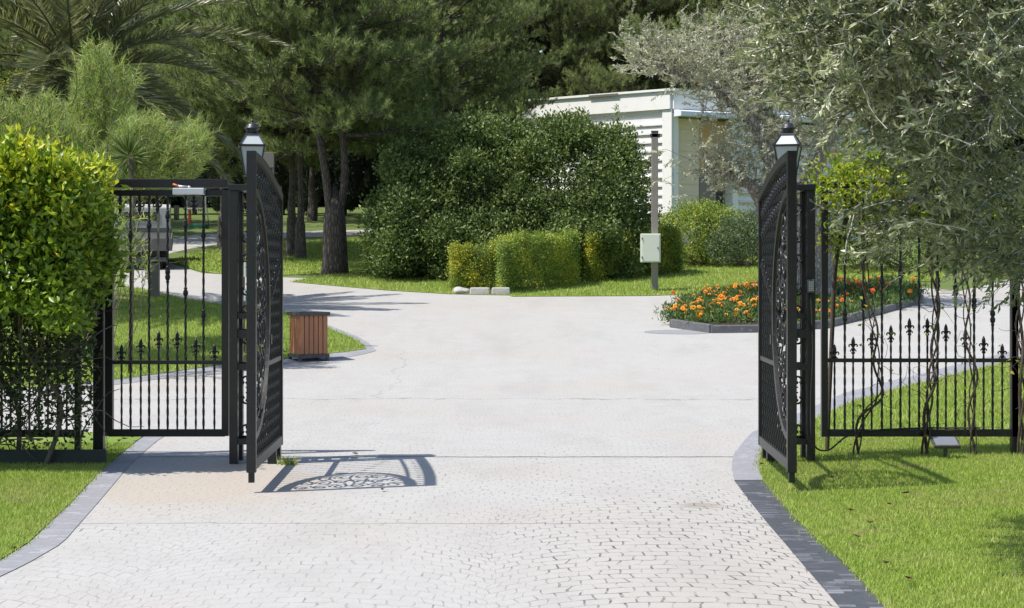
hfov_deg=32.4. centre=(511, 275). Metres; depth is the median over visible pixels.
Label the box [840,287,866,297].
marigold plant
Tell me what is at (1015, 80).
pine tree
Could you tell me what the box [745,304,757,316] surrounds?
marigold plant
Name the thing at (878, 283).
marigold plant
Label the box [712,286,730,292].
marigold plant
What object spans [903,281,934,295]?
marigold plant
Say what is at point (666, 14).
pine tree
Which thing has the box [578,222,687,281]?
clipped hedge
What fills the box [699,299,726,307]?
marigold plant
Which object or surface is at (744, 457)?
kerb
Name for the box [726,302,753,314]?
marigold plant
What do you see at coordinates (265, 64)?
pine tree
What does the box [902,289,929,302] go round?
marigold plant
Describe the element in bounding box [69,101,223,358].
tamarisk
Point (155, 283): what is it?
bollard post
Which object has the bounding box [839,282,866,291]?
marigold plant
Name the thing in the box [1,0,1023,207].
wood
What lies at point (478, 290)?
kerb block
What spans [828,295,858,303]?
marigold plant
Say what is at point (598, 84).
pine tree
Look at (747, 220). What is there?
grey shrub
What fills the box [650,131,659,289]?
sensor pole
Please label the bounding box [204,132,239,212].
cypress tree
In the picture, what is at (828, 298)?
marigold plant
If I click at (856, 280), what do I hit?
marigold plant
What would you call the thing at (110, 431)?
side gate
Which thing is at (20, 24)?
pine tree
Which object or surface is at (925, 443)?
climbing vine
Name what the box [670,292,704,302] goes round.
marigold plant
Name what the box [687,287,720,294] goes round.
marigold plant
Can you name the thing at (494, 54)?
pine tree
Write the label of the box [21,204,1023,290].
ground
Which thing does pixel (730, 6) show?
pine tree
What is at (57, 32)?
date palm
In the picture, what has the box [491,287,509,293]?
kerb block
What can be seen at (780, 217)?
gate leaf
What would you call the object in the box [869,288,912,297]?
marigold plant
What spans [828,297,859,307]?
marigold plant
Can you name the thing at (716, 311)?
marigold plant
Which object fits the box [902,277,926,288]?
marigold plant
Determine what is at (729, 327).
flower bed
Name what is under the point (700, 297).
marigold plant
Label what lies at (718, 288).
marigold plant
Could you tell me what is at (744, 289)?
marigold plant
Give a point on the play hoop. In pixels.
(199, 199)
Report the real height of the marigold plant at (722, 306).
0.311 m
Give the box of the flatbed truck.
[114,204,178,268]
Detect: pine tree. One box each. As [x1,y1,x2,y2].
[0,0,146,127]
[0,0,213,155]
[114,0,329,249]
[126,0,457,255]
[146,0,456,258]
[153,0,489,274]
[306,130,317,220]
[309,0,537,223]
[324,0,568,176]
[388,3,528,120]
[471,0,667,103]
[522,0,748,97]
[554,0,784,88]
[676,0,892,127]
[875,0,1023,144]
[968,28,1023,141]
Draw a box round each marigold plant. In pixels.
[652,306,686,322]
[653,298,686,313]
[656,300,697,311]
[665,303,702,318]
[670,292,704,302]
[675,293,707,302]
[675,306,707,319]
[677,310,724,323]
[685,300,715,310]
[686,296,712,301]
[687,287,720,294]
[687,290,717,299]
[692,305,732,317]
[696,301,739,313]
[697,308,736,318]
[699,290,730,297]
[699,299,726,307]
[701,294,724,301]
[702,284,728,290]
[706,311,737,323]
[708,298,734,303]
[709,296,750,306]
[710,297,745,310]
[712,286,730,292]
[712,290,744,297]
[721,288,754,296]
[723,282,747,291]
[724,290,753,299]
[724,310,757,323]
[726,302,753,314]
[727,284,757,294]
[733,298,756,307]
[738,295,757,304]
[741,303,757,313]
[742,283,757,293]
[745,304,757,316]
[797,296,820,303]
[815,300,852,309]
[815,309,829,324]
[816,294,849,304]
[818,306,850,316]
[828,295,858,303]
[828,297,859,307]
[828,300,859,311]
[828,304,865,317]
[829,294,856,302]
[836,278,853,287]
[836,287,861,295]
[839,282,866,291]
[840,278,867,283]
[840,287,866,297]
[848,300,884,311]
[853,288,880,299]
[854,286,877,293]
[854,297,891,305]
[855,282,879,290]
[857,299,886,309]
[865,275,887,283]
[865,281,889,289]
[866,280,892,288]
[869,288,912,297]
[872,273,898,282]
[872,273,903,281]
[873,290,894,300]
[874,292,908,306]
[885,283,910,289]
[891,280,920,286]
[898,287,927,295]
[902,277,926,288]
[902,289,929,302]
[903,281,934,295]
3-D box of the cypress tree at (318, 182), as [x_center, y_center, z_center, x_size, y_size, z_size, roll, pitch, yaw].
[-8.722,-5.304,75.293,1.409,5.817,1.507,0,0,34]
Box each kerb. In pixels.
[0,437,161,575]
[43,326,375,390]
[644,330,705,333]
[732,431,762,479]
[734,480,883,607]
[756,351,1020,430]
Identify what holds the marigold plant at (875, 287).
on the flower bed
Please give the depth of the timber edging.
13.86 m
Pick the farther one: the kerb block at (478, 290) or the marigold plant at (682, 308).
the kerb block at (478, 290)
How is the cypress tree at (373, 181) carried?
on the ground at (317, 225)
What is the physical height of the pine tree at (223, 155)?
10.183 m
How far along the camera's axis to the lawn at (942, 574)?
10.72 m
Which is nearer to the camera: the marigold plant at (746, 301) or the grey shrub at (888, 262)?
the marigold plant at (746, 301)
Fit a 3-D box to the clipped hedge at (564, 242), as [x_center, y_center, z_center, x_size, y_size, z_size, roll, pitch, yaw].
[0.600,-0.355,39.038,1.188,1.616,3.804,0,0,35]
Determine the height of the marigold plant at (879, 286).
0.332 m
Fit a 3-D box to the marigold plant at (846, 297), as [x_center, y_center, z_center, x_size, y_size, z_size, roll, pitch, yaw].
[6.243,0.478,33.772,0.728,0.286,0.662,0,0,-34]
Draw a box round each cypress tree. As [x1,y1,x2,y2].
[142,177,166,203]
[178,81,212,213]
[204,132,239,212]
[237,159,271,209]
[270,138,297,213]
[295,130,323,215]
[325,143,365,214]
[367,146,387,207]
[469,170,487,200]
[484,91,517,205]
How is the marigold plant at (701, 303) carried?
on the flower bed
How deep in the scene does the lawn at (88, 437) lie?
12.82 m
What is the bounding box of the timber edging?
[0,449,106,463]
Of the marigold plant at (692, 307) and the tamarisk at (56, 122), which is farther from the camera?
the marigold plant at (692, 307)
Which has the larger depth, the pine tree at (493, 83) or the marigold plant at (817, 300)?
the pine tree at (493, 83)
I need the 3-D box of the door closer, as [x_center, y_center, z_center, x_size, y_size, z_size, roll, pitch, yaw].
[-2.667,-0.711,14.539,0.268,0.096,0.078,0,0,0]
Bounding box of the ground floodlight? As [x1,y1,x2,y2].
[930,437,960,457]
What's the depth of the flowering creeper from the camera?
14.57 m
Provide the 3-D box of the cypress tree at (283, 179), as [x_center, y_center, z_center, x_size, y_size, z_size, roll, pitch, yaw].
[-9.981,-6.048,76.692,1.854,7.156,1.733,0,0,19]
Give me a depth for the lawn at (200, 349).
29.21 m
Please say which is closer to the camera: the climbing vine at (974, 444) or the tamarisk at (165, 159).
the climbing vine at (974, 444)
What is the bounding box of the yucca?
[105,126,159,373]
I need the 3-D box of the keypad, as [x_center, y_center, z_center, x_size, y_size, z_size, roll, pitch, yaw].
[2.361,0.086,13.930,0.052,0.104,0.038,0,0,0]
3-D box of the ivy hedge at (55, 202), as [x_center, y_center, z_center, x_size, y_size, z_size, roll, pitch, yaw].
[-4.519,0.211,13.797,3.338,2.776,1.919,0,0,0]
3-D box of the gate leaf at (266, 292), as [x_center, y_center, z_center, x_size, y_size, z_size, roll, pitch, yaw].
[-1.817,0.285,13.059,0.064,2.280,1.939,0,0,-2]
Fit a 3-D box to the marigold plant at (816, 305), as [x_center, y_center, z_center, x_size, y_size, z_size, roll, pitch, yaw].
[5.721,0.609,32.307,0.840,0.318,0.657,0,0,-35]
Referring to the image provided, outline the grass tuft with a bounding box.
[275,453,301,464]
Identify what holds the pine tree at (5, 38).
on the ground at (317, 225)
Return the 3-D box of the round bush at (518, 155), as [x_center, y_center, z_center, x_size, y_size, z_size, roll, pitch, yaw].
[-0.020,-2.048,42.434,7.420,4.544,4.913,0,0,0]
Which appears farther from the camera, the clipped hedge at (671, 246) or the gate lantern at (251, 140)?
the clipped hedge at (671, 246)
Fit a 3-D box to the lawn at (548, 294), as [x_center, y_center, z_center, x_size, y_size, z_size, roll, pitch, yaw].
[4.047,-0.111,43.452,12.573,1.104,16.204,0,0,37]
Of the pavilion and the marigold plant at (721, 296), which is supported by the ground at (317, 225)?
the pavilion
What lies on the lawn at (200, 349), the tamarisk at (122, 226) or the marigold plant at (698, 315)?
the tamarisk at (122, 226)
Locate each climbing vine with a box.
[835,156,904,454]
[890,188,983,454]
[920,181,1009,454]
[967,200,1023,453]
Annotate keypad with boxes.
[807,279,813,292]
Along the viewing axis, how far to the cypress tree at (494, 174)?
74.92 m
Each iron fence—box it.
[0,254,81,448]
[821,179,1018,453]
[1013,213,1023,435]
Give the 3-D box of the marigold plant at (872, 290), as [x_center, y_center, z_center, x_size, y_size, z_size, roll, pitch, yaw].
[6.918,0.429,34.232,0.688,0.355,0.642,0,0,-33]
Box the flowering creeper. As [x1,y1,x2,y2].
[797,137,1023,449]
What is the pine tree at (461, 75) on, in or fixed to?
on the ground at (317, 225)
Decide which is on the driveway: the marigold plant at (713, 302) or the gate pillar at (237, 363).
the gate pillar at (237, 363)
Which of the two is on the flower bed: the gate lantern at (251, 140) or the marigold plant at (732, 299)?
the marigold plant at (732, 299)
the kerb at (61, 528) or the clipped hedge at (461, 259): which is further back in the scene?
the clipped hedge at (461, 259)
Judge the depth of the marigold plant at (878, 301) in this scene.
33.58 m
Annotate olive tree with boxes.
[608,0,885,297]
[705,0,1023,312]
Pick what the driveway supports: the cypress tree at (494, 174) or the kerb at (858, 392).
the kerb at (858, 392)
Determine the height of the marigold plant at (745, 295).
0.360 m
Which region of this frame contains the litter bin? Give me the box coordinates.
[287,311,329,361]
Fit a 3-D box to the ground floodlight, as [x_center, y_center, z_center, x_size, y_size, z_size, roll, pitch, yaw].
[3.511,1.432,14.285,0.218,0.236,0.167,0,0,0]
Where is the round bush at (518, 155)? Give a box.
[354,100,662,280]
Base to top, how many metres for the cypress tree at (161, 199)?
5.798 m
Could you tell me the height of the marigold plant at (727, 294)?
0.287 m
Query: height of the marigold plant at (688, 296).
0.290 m
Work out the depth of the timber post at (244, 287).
27.00 m
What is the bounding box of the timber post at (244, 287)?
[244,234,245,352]
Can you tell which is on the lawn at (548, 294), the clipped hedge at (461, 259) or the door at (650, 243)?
the clipped hedge at (461, 259)
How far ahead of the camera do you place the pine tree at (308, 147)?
47.88 m
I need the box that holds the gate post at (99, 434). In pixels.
[93,215,104,448]
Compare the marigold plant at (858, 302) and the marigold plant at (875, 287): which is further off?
the marigold plant at (875, 287)
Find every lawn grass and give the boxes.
[797,356,1023,438]
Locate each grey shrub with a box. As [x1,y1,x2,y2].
[703,204,757,266]
[828,192,1023,271]
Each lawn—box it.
[0,432,140,557]
[3,287,365,386]
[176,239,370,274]
[292,252,944,295]
[759,362,1023,607]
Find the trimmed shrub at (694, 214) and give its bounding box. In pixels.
[645,196,757,265]
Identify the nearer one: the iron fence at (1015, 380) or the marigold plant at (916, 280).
the iron fence at (1015, 380)
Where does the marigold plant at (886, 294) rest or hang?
on the flower bed
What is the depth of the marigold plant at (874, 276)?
38.16 m
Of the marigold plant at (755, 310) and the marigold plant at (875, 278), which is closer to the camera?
the marigold plant at (755, 310)
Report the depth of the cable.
14.22 m
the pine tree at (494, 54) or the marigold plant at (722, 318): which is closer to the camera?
the marigold plant at (722, 318)
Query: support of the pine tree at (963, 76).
on the ground at (317, 225)
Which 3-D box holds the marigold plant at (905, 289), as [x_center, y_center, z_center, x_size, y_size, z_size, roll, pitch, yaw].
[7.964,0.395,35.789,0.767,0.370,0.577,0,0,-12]
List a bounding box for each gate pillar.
[229,184,281,463]
[761,184,815,462]
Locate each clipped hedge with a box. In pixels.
[444,237,502,289]
[490,224,584,290]
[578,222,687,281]
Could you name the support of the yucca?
on the lawn at (200, 349)
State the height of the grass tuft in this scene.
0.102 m
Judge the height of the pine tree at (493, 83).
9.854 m
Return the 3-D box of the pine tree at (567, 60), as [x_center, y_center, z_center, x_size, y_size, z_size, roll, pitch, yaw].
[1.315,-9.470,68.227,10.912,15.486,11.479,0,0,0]
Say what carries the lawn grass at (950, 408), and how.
on the lawn at (942, 574)
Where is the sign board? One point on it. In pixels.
(268, 157)
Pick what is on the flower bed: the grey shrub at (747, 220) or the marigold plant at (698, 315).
the marigold plant at (698, 315)
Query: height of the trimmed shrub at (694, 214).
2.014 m
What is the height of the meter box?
0.621 m
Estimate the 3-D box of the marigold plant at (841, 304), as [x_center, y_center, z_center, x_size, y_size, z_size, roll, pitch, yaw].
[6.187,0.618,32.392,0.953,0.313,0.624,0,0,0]
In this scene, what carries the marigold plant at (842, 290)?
on the flower bed
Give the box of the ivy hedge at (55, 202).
[0,123,143,463]
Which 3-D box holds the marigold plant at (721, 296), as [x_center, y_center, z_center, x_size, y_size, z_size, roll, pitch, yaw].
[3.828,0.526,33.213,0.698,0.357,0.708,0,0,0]
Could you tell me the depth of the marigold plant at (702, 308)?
31.13 m
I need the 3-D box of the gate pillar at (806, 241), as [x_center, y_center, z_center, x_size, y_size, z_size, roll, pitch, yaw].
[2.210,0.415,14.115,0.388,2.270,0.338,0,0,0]
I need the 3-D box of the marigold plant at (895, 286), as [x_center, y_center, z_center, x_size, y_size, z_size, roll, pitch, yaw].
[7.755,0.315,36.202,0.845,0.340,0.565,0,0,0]
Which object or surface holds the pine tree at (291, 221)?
on the lawn at (285, 266)
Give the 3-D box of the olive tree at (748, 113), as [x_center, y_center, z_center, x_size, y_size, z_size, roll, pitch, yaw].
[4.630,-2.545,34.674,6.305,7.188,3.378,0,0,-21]
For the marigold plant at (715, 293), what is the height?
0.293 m
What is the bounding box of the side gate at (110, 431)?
[105,179,228,436]
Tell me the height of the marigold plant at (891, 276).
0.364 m
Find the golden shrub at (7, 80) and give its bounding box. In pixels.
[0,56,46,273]
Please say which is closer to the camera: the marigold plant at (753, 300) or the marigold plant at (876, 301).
the marigold plant at (753, 300)
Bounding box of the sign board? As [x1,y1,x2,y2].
[263,152,273,173]
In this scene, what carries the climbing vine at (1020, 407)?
on the lawn at (942, 574)
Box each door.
[642,235,658,260]
[698,171,724,243]
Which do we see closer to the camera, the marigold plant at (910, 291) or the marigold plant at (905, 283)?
the marigold plant at (910, 291)
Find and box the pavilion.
[518,88,890,244]
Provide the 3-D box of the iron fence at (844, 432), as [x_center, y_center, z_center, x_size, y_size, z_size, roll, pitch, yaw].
[3.373,0.365,14.600,1.627,2.330,0.060,0,0,0]
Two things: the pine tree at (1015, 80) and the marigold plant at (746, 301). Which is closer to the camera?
the marigold plant at (746, 301)
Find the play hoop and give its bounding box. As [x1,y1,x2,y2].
[187,188,208,227]
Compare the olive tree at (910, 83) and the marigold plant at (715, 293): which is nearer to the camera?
the olive tree at (910, 83)
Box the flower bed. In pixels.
[670,281,921,332]
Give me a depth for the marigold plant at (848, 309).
31.97 m
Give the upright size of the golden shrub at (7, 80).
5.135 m
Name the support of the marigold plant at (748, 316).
on the flower bed
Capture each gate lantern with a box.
[238,119,265,183]
[772,119,802,170]
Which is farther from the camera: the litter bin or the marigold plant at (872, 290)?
the marigold plant at (872, 290)
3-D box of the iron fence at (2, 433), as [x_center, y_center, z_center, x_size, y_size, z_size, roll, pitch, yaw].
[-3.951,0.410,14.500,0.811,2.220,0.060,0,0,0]
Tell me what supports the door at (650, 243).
in the meter box
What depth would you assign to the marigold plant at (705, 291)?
34.24 m
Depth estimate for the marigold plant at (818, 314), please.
30.84 m
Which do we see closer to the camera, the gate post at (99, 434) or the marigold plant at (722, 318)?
the gate post at (99, 434)
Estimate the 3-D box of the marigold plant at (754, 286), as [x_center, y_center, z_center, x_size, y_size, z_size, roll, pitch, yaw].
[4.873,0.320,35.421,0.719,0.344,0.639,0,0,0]
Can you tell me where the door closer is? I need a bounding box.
[173,183,204,194]
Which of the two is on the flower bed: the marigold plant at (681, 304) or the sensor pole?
the marigold plant at (681, 304)
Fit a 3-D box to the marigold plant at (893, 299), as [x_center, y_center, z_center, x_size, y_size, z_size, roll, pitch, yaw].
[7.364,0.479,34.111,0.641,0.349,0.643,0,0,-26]
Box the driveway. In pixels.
[0,230,1023,607]
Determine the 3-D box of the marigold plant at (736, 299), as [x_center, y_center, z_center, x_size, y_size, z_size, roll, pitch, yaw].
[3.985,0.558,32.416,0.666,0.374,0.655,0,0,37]
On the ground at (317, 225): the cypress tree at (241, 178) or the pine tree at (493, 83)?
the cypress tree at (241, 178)
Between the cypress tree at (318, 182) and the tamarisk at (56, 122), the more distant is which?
the cypress tree at (318, 182)
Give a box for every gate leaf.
[246,151,282,482]
[758,151,796,482]
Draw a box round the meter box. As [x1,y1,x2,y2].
[640,234,660,261]
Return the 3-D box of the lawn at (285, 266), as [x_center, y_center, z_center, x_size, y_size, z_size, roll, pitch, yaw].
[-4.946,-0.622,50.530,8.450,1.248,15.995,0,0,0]
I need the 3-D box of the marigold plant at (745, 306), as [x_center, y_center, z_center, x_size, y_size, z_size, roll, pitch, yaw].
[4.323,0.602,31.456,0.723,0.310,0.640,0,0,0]
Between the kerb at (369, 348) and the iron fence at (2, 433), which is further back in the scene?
the kerb at (369, 348)
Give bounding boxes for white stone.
[452,287,469,293]
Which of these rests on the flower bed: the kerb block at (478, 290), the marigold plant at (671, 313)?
the marigold plant at (671, 313)
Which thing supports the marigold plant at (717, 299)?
on the flower bed
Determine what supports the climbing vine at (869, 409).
on the lawn at (942, 574)
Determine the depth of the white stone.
37.54 m
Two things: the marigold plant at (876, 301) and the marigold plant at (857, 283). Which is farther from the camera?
the marigold plant at (857, 283)
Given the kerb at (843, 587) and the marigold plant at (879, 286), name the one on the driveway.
the kerb at (843, 587)
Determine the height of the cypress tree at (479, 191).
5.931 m
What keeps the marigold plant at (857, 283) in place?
on the flower bed
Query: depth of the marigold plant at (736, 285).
36.21 m
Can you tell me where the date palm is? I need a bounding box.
[0,0,295,202]
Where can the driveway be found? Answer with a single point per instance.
(546, 450)
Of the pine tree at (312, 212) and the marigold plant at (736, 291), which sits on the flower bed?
the marigold plant at (736, 291)
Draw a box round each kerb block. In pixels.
[469,287,489,294]
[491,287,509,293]
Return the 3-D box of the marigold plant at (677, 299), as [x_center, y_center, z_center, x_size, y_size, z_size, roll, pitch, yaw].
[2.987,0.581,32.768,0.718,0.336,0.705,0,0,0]
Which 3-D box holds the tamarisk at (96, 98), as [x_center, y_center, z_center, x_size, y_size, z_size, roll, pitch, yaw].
[-6.310,-1.352,27.610,1.717,5.155,2.944,0,0,-12]
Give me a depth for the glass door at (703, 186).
55.08 m
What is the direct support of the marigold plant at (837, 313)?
on the flower bed
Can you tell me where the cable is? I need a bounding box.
[810,293,979,451]
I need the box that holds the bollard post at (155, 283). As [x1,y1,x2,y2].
[150,197,159,296]
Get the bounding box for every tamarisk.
[0,83,104,356]
[58,21,149,348]
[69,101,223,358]
[114,188,159,359]
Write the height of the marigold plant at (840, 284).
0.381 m
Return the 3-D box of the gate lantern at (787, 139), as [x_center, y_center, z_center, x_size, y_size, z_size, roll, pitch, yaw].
[2.209,-0.986,14.120,0.221,0.527,0.221,0,0,17]
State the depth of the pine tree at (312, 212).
70.59 m

